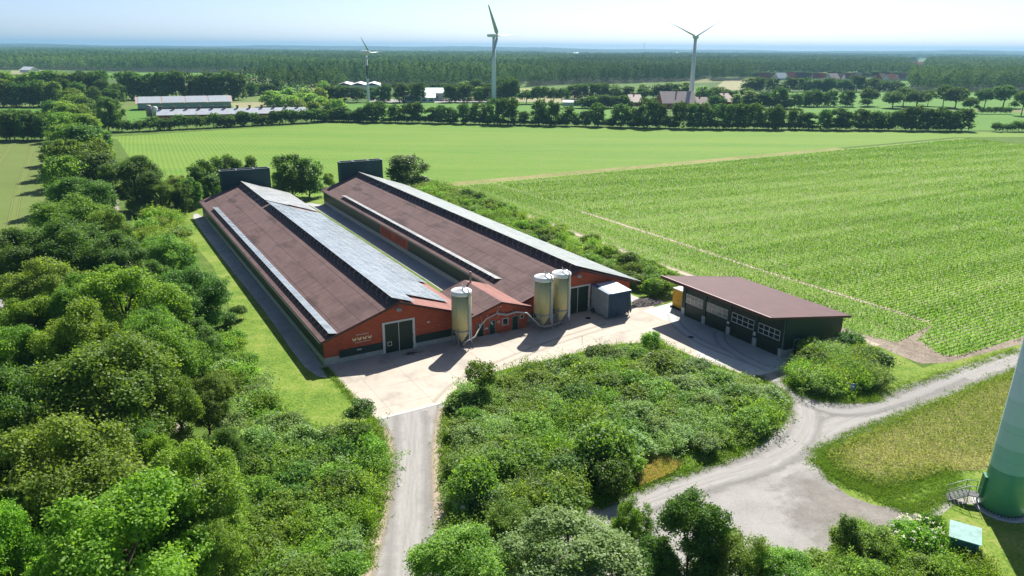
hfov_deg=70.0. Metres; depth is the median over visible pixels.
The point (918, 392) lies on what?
wheel tracks
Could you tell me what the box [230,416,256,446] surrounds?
shrub
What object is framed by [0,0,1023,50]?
sky
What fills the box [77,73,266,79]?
field
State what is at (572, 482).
shrub
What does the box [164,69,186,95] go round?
broadleaf tree
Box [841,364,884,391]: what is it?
bush
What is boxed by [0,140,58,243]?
cereal field
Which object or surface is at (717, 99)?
broadleaf tree
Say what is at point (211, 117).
bush
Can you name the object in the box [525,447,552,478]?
shrub
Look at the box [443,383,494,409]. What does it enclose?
shrub
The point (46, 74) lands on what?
broadleaf tree
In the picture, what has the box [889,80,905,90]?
broadleaf tree
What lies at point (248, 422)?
shrub
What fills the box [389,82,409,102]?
broadleaf tree
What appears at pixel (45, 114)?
broadleaf tree
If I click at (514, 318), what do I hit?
door
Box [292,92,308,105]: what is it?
broadleaf tree
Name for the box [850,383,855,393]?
road sign
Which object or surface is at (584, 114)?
broadleaf tree
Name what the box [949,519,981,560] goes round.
transformer hut
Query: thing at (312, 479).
shrub
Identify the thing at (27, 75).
broadleaf tree
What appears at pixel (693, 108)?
broadleaf tree
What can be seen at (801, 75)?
house
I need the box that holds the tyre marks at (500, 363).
[433,324,612,404]
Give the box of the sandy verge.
[458,189,1022,363]
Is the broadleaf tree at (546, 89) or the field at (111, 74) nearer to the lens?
the broadleaf tree at (546, 89)
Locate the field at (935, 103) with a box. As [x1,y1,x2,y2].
[770,92,1023,109]
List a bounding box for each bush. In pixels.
[108,118,130,131]
[124,121,140,131]
[132,119,145,129]
[142,120,156,128]
[143,116,162,130]
[160,121,177,127]
[168,114,187,128]
[179,116,195,126]
[188,113,202,127]
[195,117,209,127]
[205,112,219,127]
[224,114,241,126]
[244,112,259,125]
[279,109,291,123]
[292,109,308,120]
[300,108,313,122]
[306,108,324,121]
[317,109,332,121]
[331,114,345,121]
[367,117,381,121]
[402,116,411,121]
[413,115,425,121]
[415,181,427,185]
[419,182,433,191]
[422,116,434,121]
[422,189,434,195]
[426,181,439,187]
[434,188,446,195]
[436,191,457,198]
[437,179,456,187]
[440,184,455,190]
[441,196,458,202]
[445,187,461,193]
[445,193,460,203]
[446,119,459,123]
[456,185,474,195]
[459,193,478,203]
[460,197,472,205]
[468,206,485,210]
[469,203,480,208]
[470,197,481,204]
[471,118,488,123]
[471,190,488,198]
[476,195,492,205]
[476,209,491,217]
[481,199,497,210]
[482,193,499,205]
[483,209,507,220]
[491,214,518,223]
[493,200,512,209]
[495,118,507,123]
[497,206,513,218]
[498,220,514,227]
[499,203,517,210]
[501,120,514,124]
[509,206,529,217]
[511,212,531,219]
[512,214,529,229]
[513,119,526,124]
[519,225,534,233]
[522,230,538,238]
[524,215,546,220]
[524,216,540,225]
[527,220,543,230]
[533,223,547,237]
[536,215,554,226]
[538,230,558,241]
[541,117,552,123]
[541,221,570,237]
[545,121,560,124]
[547,236,569,249]
[550,223,567,228]
[554,229,575,242]
[562,226,573,238]
[562,243,588,254]
[564,237,580,243]
[566,240,581,249]
[571,120,581,125]
[573,97,588,106]
[575,247,604,264]
[579,229,600,243]
[581,237,607,246]
[582,120,591,125]
[582,243,599,251]
[586,95,603,103]
[592,121,605,126]
[593,238,619,258]
[597,259,619,270]
[600,256,622,267]
[603,263,623,271]
[604,119,614,125]
[613,246,644,264]
[614,122,625,126]
[619,94,630,103]
[619,255,643,273]
[621,268,644,285]
[622,271,648,287]
[627,122,639,126]
[632,255,660,268]
[639,263,659,275]
[640,273,667,296]
[642,269,662,280]
[649,259,667,269]
[652,265,680,275]
[655,273,678,294]
[658,121,671,126]
[686,120,698,127]
[706,122,717,127]
[731,122,744,128]
[742,121,750,127]
[751,122,764,127]
[775,355,814,372]
[777,350,827,367]
[781,356,839,383]
[783,123,795,129]
[784,362,824,391]
[792,363,843,395]
[793,353,844,368]
[797,557,845,575]
[798,343,840,361]
[798,362,849,390]
[802,365,857,399]
[802,546,849,575]
[804,125,822,128]
[813,352,848,364]
[817,362,857,390]
[818,336,850,357]
[825,540,862,563]
[827,338,855,350]
[827,521,876,557]
[828,542,893,575]
[829,344,851,357]
[830,121,844,128]
[830,352,857,361]
[830,353,861,366]
[832,512,875,546]
[833,547,862,575]
[834,356,884,381]
[837,367,862,390]
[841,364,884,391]
[844,341,865,353]
[844,353,900,381]
[847,348,892,370]
[847,360,898,390]
[847,514,880,530]
[850,342,881,354]
[854,122,866,129]
[856,517,912,562]
[856,556,896,575]
[858,98,873,105]
[862,124,876,129]
[868,539,906,570]
[870,362,900,380]
[884,124,895,129]
[884,555,929,575]
[895,548,928,575]
[897,539,919,557]
[898,539,942,575]
[901,122,912,129]
[908,122,919,130]
[912,518,949,542]
[913,506,948,531]
[914,522,978,569]
[918,125,931,129]
[919,549,967,575]
[926,544,965,575]
[931,126,944,129]
[934,522,982,552]
[940,550,1000,575]
[948,535,999,569]
[948,544,1009,575]
[953,123,965,129]
[978,107,987,113]
[985,107,992,112]
[990,122,1003,131]
[991,107,998,112]
[998,106,1005,112]
[1001,123,1018,130]
[1003,107,1012,112]
[1011,119,1023,130]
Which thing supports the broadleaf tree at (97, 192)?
on the ground at (204, 263)
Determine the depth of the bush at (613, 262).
130.57 m
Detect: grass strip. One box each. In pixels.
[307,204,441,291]
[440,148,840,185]
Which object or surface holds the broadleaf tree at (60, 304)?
on the ground at (204, 263)
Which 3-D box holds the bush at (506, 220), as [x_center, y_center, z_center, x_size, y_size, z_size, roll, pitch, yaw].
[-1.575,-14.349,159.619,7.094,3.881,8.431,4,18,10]
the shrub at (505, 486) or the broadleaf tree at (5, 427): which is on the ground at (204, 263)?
the broadleaf tree at (5, 427)
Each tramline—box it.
[0,142,14,163]
[8,141,36,226]
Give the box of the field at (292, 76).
[231,52,1023,90]
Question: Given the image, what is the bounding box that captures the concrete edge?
[376,401,444,419]
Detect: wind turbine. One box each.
[360,38,373,103]
[487,5,510,102]
[666,16,727,90]
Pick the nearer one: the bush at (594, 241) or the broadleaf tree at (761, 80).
the bush at (594, 241)
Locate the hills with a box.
[0,43,1023,54]
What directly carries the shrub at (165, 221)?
on the ground at (204, 263)
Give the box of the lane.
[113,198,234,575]
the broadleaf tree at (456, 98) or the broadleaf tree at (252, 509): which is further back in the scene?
the broadleaf tree at (456, 98)
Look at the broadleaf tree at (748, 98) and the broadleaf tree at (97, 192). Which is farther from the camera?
the broadleaf tree at (748, 98)
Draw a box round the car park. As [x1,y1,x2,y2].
[370,99,486,102]
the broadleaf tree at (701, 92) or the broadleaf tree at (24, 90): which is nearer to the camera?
the broadleaf tree at (24, 90)
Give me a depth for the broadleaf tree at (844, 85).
708.08 m
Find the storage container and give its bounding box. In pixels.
[591,280,631,318]
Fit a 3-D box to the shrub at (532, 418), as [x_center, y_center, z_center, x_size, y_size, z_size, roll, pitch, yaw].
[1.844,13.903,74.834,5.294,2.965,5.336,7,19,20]
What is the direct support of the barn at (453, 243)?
on the ground at (204, 263)
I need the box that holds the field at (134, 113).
[126,105,270,122]
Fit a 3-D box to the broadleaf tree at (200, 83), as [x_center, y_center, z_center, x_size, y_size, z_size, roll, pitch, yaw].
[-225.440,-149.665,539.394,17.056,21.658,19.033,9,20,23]
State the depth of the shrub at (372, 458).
68.13 m
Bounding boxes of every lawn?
[167,198,679,426]
[787,342,1021,397]
[831,469,1023,575]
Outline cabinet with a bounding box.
[670,286,682,310]
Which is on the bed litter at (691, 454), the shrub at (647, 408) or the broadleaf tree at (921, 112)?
the shrub at (647, 408)
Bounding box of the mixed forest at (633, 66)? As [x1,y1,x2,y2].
[521,52,919,83]
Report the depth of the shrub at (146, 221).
153.18 m
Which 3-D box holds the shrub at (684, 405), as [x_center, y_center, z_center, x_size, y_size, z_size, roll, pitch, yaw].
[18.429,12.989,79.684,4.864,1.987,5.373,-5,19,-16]
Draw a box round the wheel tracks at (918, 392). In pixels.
[762,373,967,415]
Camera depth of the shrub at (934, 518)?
59.09 m
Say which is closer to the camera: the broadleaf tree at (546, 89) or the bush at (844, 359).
the bush at (844, 359)
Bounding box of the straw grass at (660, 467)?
[632,451,682,485]
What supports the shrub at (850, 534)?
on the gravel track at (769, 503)
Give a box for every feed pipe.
[464,311,496,342]
[497,311,561,326]
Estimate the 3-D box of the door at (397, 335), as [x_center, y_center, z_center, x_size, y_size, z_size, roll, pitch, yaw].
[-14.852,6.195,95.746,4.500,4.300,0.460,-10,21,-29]
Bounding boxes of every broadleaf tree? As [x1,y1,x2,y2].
[0,71,21,96]
[0,78,10,106]
[0,80,23,106]
[0,112,17,140]
[0,226,52,301]
[0,256,94,330]
[0,295,68,352]
[0,323,39,411]
[0,361,98,469]
[0,405,80,482]
[0,408,151,568]
[0,452,60,575]
[0,497,56,575]
[1,107,17,139]
[4,81,28,106]
[5,212,108,287]
[10,327,85,378]
[11,73,27,84]
[11,110,27,139]
[13,113,34,140]
[16,82,37,106]
[17,70,38,84]
[18,466,222,575]
[20,108,34,139]
[22,192,127,243]
[22,328,183,460]
[23,79,47,106]
[25,294,143,408]
[27,71,43,82]
[28,114,48,140]
[29,110,42,139]
[35,80,54,99]
[35,112,50,137]
[36,140,66,175]
[36,154,87,201]
[37,100,60,113]
[38,69,56,81]
[42,112,71,135]
[42,138,91,176]
[42,175,120,218]
[42,271,129,325]
[44,81,61,101]
[44,123,71,141]
[47,71,66,89]
[48,100,77,113]
[51,77,69,96]
[52,112,96,126]
[54,122,102,154]
[57,87,84,102]
[60,93,92,102]
[60,149,120,194]
[61,73,76,80]
[62,263,197,331]
[64,103,94,116]
[65,81,86,92]
[68,70,88,88]
[72,96,94,104]
[75,229,149,300]
[76,73,95,90]
[77,113,102,135]
[78,136,114,164]
[82,102,97,118]
[83,86,102,108]
[86,69,111,86]
[86,206,137,248]
[87,407,157,472]
[91,125,114,146]
[92,78,110,96]
[94,95,122,130]
[94,154,166,201]
[101,88,120,104]
[106,98,125,130]
[108,82,126,102]
[110,70,134,99]
[121,71,145,95]
[121,304,192,361]
[122,375,206,452]
[126,259,176,312]
[131,430,196,484]
[134,73,157,96]
[139,232,199,278]
[139,263,234,326]
[141,180,179,207]
[143,71,167,96]
[143,321,216,427]
[145,435,253,554]
[154,72,176,95]
[156,118,172,129]
[163,174,190,200]
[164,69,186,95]
[170,182,192,211]
[173,516,253,575]
[174,71,195,95]
[178,176,203,208]
[179,317,223,372]
[182,371,236,434]
[184,74,204,95]
[186,162,205,194]
[193,426,248,480]
[194,159,218,183]
[195,70,215,95]
[199,173,220,198]
[202,72,228,94]
[209,155,227,180]
[213,115,226,127]
[215,69,240,98]
[219,116,238,127]
[219,153,233,169]
[222,72,248,99]
[229,158,244,168]
[230,477,255,531]
[235,110,250,125]
[243,81,257,95]
[244,155,256,167]
[250,116,264,125]
[256,83,266,94]
[258,90,281,105]
[259,83,276,94]
[260,115,273,124]
[268,80,284,90]
[268,110,283,124]
[270,153,309,194]
[271,94,288,106]
[271,171,281,188]
[280,86,295,98]
[280,95,301,106]
[285,109,300,123]
[288,98,305,106]
[290,157,326,196]
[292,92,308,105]
[297,87,310,93]
[301,93,320,106]
[305,100,320,109]
[311,80,330,98]
[312,87,328,97]
[313,95,328,105]
[317,109,334,120]
[321,98,332,109]
[321,172,335,185]
[324,85,338,99]
[329,98,347,113]
[331,106,352,121]
[333,85,351,101]
[343,109,360,121]
[348,86,366,100]
[354,107,367,121]
[361,100,387,121]
[365,86,386,101]
[380,83,391,101]
[383,153,431,185]
[386,104,401,122]
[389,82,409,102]
[398,103,415,122]
[402,521,515,575]
[405,82,418,101]
[410,101,425,122]
[414,81,426,100]
[424,107,438,121]
[425,83,436,87]
[434,104,447,121]
[435,83,445,92]
[441,83,455,100]
[446,85,461,101]
[446,107,458,123]
[454,103,470,123]
[456,81,469,93]
[457,84,474,101]
[466,102,479,121]
[469,78,484,91]
[471,86,485,101]
[476,104,488,123]
[480,85,491,100]
[481,497,538,560]
[485,98,504,124]
[491,504,648,575]
[496,78,503,86]
[496,81,509,99]
[497,96,521,124]
[501,78,513,98]
[504,75,518,91]
[509,78,519,97]
[516,89,533,103]
[517,111,531,124]
[530,86,544,99]
[530,98,547,124]
[538,86,550,103]
[545,100,562,125]
[547,87,559,102]
[557,87,570,99]
[560,105,575,124]
[565,84,578,98]
[571,83,588,98]
[571,113,579,125]
[576,110,589,125]
[581,101,591,107]
[582,82,597,96]
[587,102,606,125]
[595,82,610,96]
[598,94,613,106]
[603,100,616,107]
[607,84,623,96]
[608,96,624,106]
[609,494,659,566]
[610,103,631,126]
[619,86,635,95]
[622,101,634,107]
[627,107,640,127]
[634,96,660,128]
[634,531,683,575]
[635,83,655,97]
[646,482,736,575]
[651,84,667,97]
[652,102,669,127]
[662,82,678,90]
[663,115,676,127]
[670,101,688,127]
[674,81,689,90]
[686,102,703,128]
[694,85,712,101]
[695,101,712,128]
[704,86,726,98]
[707,94,728,108]
[709,103,730,128]
[710,525,778,575]
[723,89,738,103]
[725,103,743,128]
[730,94,744,106]
[732,102,753,128]
[736,543,825,575]
[739,87,754,94]
[740,77,757,88]
[740,90,764,104]
[747,102,764,128]
[749,71,760,76]
[751,91,772,106]
[752,80,764,90]
[754,76,768,91]
[759,107,781,129]
[762,95,779,107]
[764,78,781,91]
[770,104,788,129]
[771,86,789,107]
[778,96,794,108]
[781,76,800,91]
[786,107,805,128]
[789,93,804,107]
[797,77,815,90]
[800,91,817,106]
[801,112,820,129]
[808,89,823,105]
[810,79,826,89]
[815,91,830,106]
[816,80,832,91]
[818,109,832,129]
[821,77,838,88]
[826,89,838,106]
[830,107,850,129]
[835,79,852,90]
[838,89,856,106]
[838,110,854,129]
[847,73,869,91]
[851,109,872,129]
[858,87,880,105]
[859,72,870,76]
[863,77,881,91]
[867,110,886,128]
[868,70,879,75]
[879,80,894,91]
[879,111,895,129]
[880,91,906,107]
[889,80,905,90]
[892,109,905,128]
[895,86,919,105]
[899,107,917,129]
[903,90,933,105]
[906,104,929,129]
[918,108,941,130]
[925,89,936,105]
[932,106,951,130]
[933,84,953,106]
[941,86,972,107]
[943,110,964,130]
[952,108,977,130]
[961,97,980,108]
[974,88,1003,107]
[993,85,1020,107]
[1008,90,1023,115]
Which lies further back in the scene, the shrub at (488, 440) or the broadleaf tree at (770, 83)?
the broadleaf tree at (770, 83)
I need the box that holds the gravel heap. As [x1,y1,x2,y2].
[632,298,663,307]
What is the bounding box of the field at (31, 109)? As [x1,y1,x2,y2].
[0,108,41,112]
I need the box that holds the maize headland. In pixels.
[455,182,931,341]
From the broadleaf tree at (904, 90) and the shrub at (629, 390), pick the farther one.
the broadleaf tree at (904, 90)
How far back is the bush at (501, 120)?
378.70 m
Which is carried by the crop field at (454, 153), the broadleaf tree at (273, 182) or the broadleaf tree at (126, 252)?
the broadleaf tree at (273, 182)
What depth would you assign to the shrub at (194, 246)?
137.66 m
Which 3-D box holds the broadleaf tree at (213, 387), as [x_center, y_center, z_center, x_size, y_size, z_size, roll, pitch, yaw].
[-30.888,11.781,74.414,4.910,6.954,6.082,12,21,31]
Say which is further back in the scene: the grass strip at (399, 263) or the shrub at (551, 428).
the grass strip at (399, 263)
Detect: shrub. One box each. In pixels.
[124,194,146,212]
[131,204,160,215]
[131,215,169,228]
[131,222,163,241]
[136,196,156,209]
[137,201,170,218]
[138,230,165,241]
[138,231,178,240]
[140,205,169,219]
[143,214,178,231]
[158,221,191,238]
[162,219,198,231]
[164,207,191,222]
[169,222,193,237]
[179,236,197,247]
[181,240,198,256]
[208,357,252,373]
[209,362,259,388]
[209,390,247,413]
[210,325,238,354]
[210,350,232,362]
[212,408,252,430]
[214,327,237,337]
[216,306,238,328]
[218,326,247,338]
[218,342,248,357]
[220,349,250,365]
[221,394,267,424]
[222,333,248,350]
[222,355,260,386]
[224,515,306,575]
[226,304,251,319]
[228,388,254,409]
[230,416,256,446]
[230,416,258,436]
[234,414,283,446]
[235,347,261,364]
[235,374,270,394]
[236,365,281,389]
[236,385,285,416]
[238,372,262,392]
[238,520,284,552]
[238,539,291,575]
[241,463,284,505]
[241,464,270,479]
[242,447,261,478]
[243,435,281,460]
[244,385,280,400]
[245,541,284,575]
[247,430,308,474]
[247,502,284,536]
[248,481,293,523]
[248,512,312,550]
[249,403,281,422]
[249,405,287,427]
[249,439,298,476]
[250,445,316,482]
[251,538,316,575]
[261,481,322,517]
[261,540,295,559]
[266,405,311,433]
[268,472,332,507]
[268,536,336,575]
[269,421,289,443]
[271,427,293,446]
[271,449,337,488]
[273,533,354,575]
[274,502,320,544]
[277,421,329,450]
[288,462,325,489]
[293,530,347,560]
[295,453,361,498]
[295,454,326,467]
[296,485,338,521]
[304,440,352,464]
[308,472,356,507]
[308,493,358,541]
[309,449,357,471]
[310,415,352,441]
[311,455,360,486]
[318,428,360,460]
[320,484,362,519]
[320,515,369,541]
[321,538,373,575]
[322,534,370,563]
[331,414,388,446]
[332,487,386,533]
[336,463,396,509]
[338,438,410,478]
[343,420,387,457]
[426,501,486,534]
[437,478,469,507]
[440,451,477,474]
[441,429,486,456]
[442,454,501,505]
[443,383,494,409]
[443,413,477,432]
[444,439,485,462]
[444,480,508,513]
[445,422,488,445]
[447,377,500,399]
[451,444,495,469]
[452,401,481,414]
[455,399,487,422]
[462,409,528,440]
[462,437,531,482]
[467,395,501,416]
[467,412,499,436]
[468,387,511,406]
[469,482,538,520]
[474,368,511,388]
[475,440,500,457]
[478,435,496,446]
[481,481,534,522]
[483,382,522,404]
[483,402,515,419]
[486,424,533,459]
[489,421,527,439]
[496,369,527,389]
[497,429,548,468]
[498,387,551,413]
[498,397,528,407]
[499,380,528,403]
[499,399,533,417]
[499,476,533,498]
[503,355,552,378]
[503,468,542,490]
[505,473,562,521]
[507,407,552,440]
[508,382,544,398]
[510,460,549,481]
[512,354,561,377]
[512,399,545,425]
[514,374,560,396]
[515,419,577,450]
[517,470,581,507]
[519,390,563,418]
[520,359,555,384]
[521,428,546,458]
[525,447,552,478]
[526,454,562,480]
[530,378,560,399]
[532,426,578,462]
[534,407,564,429]
[535,388,579,415]
[535,469,593,515]
[537,462,593,502]
[540,353,568,373]
[540,399,579,418]
[541,444,599,478]
[545,444,583,472]
[546,386,608,421]
[547,348,587,368]
[548,368,592,391]
[548,409,592,432]
[550,373,596,403]
[555,394,619,429]
[555,429,579,439]
[557,404,639,471]
[558,366,571,374]
[559,432,579,447]
[562,372,604,394]
[563,349,605,377]
[565,411,607,429]
[568,439,598,473]
[574,410,618,438]
[580,367,605,383]
[581,339,608,357]
[582,348,619,364]
[582,381,627,408]
[584,440,644,496]
[586,390,608,413]
[591,355,630,372]
[592,362,629,390]
[593,337,621,357]
[595,405,632,424]
[602,385,621,403]
[603,401,640,417]
[604,353,637,369]
[605,345,631,361]
[607,340,634,360]
[607,387,633,410]
[612,407,651,436]
[613,396,658,424]
[617,362,656,387]
[618,357,656,383]
[619,381,666,402]
[624,447,647,473]
[626,361,666,375]
[627,345,661,360]
[628,374,675,402]
[629,428,662,456]
[633,365,658,381]
[633,393,683,418]
[637,347,676,371]
[638,338,677,351]
[641,414,672,437]
[642,343,681,359]
[642,422,693,460]
[654,367,679,378]
[654,392,688,406]
[654,399,680,419]
[657,368,679,385]
[658,355,705,374]
[659,375,678,393]
[663,413,697,445]
[665,383,695,407]
[665,392,697,411]
[666,407,702,426]
[666,415,704,446]
[669,349,685,359]
[669,369,714,395]
[674,399,726,428]
[683,353,719,371]
[683,381,714,405]
[687,412,727,436]
[690,367,723,386]
[690,386,726,410]
[691,399,735,422]
[692,427,726,453]
[693,364,735,384]
[702,387,737,412]
[704,409,734,429]
[704,421,750,454]
[709,410,770,444]
[715,377,766,399]
[721,376,762,386]
[721,389,757,412]
[723,391,801,430]
[724,380,766,406]
[729,370,753,382]
[731,397,781,434]
[733,371,778,387]
[747,383,791,405]
[766,402,798,421]
[795,335,839,356]
[826,323,867,346]
[832,512,862,551]
[851,343,904,367]
[886,512,948,553]
[908,499,948,531]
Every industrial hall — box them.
[338,81,380,94]
[406,93,435,101]
[424,88,443,100]
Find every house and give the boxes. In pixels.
[757,73,770,78]
[772,73,786,79]
[786,72,796,77]
[793,73,808,78]
[811,73,825,79]
[824,73,839,79]
[841,73,855,79]
[875,73,885,80]
[882,74,897,80]
[896,73,908,80]
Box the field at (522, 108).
[345,103,681,126]
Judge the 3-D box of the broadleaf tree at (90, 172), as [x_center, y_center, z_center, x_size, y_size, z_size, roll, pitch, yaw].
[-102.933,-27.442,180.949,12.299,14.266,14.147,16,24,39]
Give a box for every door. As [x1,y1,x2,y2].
[382,317,415,353]
[477,322,483,336]
[489,320,494,333]
[512,315,517,329]
[565,284,590,314]
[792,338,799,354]
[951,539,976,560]
[977,472,988,497]
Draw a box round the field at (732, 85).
[716,80,744,89]
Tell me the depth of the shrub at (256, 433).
70.30 m
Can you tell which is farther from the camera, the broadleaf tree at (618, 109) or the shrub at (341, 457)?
the broadleaf tree at (618, 109)
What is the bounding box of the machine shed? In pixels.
[660,275,851,357]
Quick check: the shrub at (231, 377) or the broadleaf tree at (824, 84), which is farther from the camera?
the broadleaf tree at (824, 84)
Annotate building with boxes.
[20,67,38,72]
[626,93,642,105]
[657,90,695,108]
[695,95,708,107]
[711,92,731,104]
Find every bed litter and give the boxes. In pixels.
[239,404,377,575]
[444,342,783,574]
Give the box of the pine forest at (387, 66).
[0,46,585,83]
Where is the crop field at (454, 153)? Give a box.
[111,123,1023,207]
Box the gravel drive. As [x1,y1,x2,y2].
[373,404,446,575]
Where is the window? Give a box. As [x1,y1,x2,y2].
[502,318,507,325]
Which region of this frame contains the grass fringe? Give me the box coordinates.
[320,348,1019,569]
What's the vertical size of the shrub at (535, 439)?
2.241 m
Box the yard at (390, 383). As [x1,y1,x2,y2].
[321,305,748,417]
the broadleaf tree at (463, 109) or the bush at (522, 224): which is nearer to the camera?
the bush at (522, 224)
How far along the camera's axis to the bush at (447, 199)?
179.87 m
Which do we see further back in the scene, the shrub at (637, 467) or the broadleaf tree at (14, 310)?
the broadleaf tree at (14, 310)
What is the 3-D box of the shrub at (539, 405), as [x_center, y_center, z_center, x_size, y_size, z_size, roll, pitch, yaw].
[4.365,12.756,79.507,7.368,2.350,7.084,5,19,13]
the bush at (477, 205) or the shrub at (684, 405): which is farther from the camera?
the bush at (477, 205)
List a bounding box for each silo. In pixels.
[145,105,152,116]
[152,106,157,116]
[451,284,472,349]
[532,271,553,331]
[550,267,570,327]
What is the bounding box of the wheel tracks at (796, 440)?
[582,372,820,535]
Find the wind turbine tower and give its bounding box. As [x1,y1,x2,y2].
[945,337,1023,522]
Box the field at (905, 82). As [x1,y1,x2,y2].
[883,81,909,86]
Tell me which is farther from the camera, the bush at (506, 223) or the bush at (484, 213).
the bush at (484, 213)
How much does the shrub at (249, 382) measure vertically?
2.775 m
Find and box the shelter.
[562,100,579,105]
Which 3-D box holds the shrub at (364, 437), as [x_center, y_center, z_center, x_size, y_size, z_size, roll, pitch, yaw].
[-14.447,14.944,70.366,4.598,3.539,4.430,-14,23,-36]
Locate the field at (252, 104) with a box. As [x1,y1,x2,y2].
[231,102,268,107]
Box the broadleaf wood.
[906,55,1023,88]
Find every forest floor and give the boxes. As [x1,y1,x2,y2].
[0,64,527,86]
[526,67,771,86]
[710,78,746,80]
[909,82,1023,91]
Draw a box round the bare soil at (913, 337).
[497,184,972,357]
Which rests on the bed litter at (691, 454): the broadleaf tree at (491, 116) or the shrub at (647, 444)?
the shrub at (647, 444)
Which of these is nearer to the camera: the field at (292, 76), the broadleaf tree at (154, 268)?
the broadleaf tree at (154, 268)
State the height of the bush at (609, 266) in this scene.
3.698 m
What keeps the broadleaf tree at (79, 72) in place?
on the ground at (204, 263)
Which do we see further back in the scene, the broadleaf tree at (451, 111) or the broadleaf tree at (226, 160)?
the broadleaf tree at (451, 111)
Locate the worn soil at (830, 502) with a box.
[791,477,906,536]
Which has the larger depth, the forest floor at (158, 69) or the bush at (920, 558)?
the forest floor at (158, 69)
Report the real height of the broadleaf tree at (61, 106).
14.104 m
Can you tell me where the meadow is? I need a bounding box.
[832,372,1013,485]
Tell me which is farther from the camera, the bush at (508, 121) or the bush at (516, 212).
the bush at (508, 121)
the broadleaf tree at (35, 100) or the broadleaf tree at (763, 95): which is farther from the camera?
the broadleaf tree at (763, 95)
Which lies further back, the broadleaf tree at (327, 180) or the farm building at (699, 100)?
the farm building at (699, 100)
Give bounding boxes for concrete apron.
[643,303,796,375]
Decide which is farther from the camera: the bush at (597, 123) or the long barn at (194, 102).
the long barn at (194, 102)
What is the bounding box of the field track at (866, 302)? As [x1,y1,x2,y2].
[581,211,929,321]
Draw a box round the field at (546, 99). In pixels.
[509,88,594,102]
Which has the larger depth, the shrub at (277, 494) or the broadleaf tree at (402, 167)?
the broadleaf tree at (402, 167)
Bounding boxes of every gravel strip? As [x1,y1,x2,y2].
[193,214,326,377]
[306,203,454,289]
[631,295,653,306]
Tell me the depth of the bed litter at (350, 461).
67.56 m
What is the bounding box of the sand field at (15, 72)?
[10,70,41,73]
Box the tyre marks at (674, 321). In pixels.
[667,314,774,369]
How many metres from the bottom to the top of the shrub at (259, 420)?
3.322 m
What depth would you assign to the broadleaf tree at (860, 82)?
708.26 m
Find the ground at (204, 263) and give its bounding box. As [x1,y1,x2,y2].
[0,59,1023,575]
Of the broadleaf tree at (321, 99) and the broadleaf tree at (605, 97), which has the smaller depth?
the broadleaf tree at (321, 99)
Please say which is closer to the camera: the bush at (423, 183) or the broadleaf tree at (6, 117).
the bush at (423, 183)
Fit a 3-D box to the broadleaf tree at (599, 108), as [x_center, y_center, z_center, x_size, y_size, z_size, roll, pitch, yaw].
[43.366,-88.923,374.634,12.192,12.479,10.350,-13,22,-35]
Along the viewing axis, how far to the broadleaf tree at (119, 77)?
529.52 m
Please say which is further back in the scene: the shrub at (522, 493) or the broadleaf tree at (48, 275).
the broadleaf tree at (48, 275)
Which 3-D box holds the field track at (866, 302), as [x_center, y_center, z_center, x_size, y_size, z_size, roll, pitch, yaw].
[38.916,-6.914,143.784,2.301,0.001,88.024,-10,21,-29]
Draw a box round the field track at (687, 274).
[526,216,880,345]
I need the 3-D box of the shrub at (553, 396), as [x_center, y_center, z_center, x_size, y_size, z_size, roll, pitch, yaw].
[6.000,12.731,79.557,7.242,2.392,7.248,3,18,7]
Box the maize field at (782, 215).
[491,138,1023,355]
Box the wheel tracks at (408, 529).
[388,411,427,575]
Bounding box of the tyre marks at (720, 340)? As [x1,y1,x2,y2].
[714,332,773,370]
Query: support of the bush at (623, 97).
on the ground at (204, 263)
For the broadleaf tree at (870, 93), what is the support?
on the field at (935, 103)
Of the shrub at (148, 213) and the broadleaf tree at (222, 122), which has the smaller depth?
the shrub at (148, 213)
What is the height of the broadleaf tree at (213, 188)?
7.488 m
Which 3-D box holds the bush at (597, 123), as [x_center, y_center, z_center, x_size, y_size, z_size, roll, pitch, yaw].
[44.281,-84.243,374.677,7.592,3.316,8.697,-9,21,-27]
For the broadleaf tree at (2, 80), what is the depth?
464.11 m
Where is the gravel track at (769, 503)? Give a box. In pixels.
[499,348,1019,575]
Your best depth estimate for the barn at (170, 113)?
400.94 m
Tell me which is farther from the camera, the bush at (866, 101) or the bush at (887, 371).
the bush at (866, 101)
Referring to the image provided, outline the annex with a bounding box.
[440,271,531,339]
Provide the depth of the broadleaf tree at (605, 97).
487.02 m
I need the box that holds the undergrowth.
[236,340,885,575]
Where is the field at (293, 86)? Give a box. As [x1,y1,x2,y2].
[275,84,307,88]
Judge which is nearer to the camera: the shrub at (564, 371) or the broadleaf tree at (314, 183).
the shrub at (564, 371)
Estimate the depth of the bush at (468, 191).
188.42 m
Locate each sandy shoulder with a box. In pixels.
[362,426,396,575]
[430,408,455,561]
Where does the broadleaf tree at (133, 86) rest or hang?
on the ground at (204, 263)
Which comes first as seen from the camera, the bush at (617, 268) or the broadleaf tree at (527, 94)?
the bush at (617, 268)
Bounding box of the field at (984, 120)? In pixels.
[790,107,1023,130]
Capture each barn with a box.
[135,95,231,109]
[156,104,320,119]
[198,166,472,365]
[321,158,639,322]
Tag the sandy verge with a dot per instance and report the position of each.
(920, 352)
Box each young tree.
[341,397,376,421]
[462,358,497,392]
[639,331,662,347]
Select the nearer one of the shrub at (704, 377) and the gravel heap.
the shrub at (704, 377)

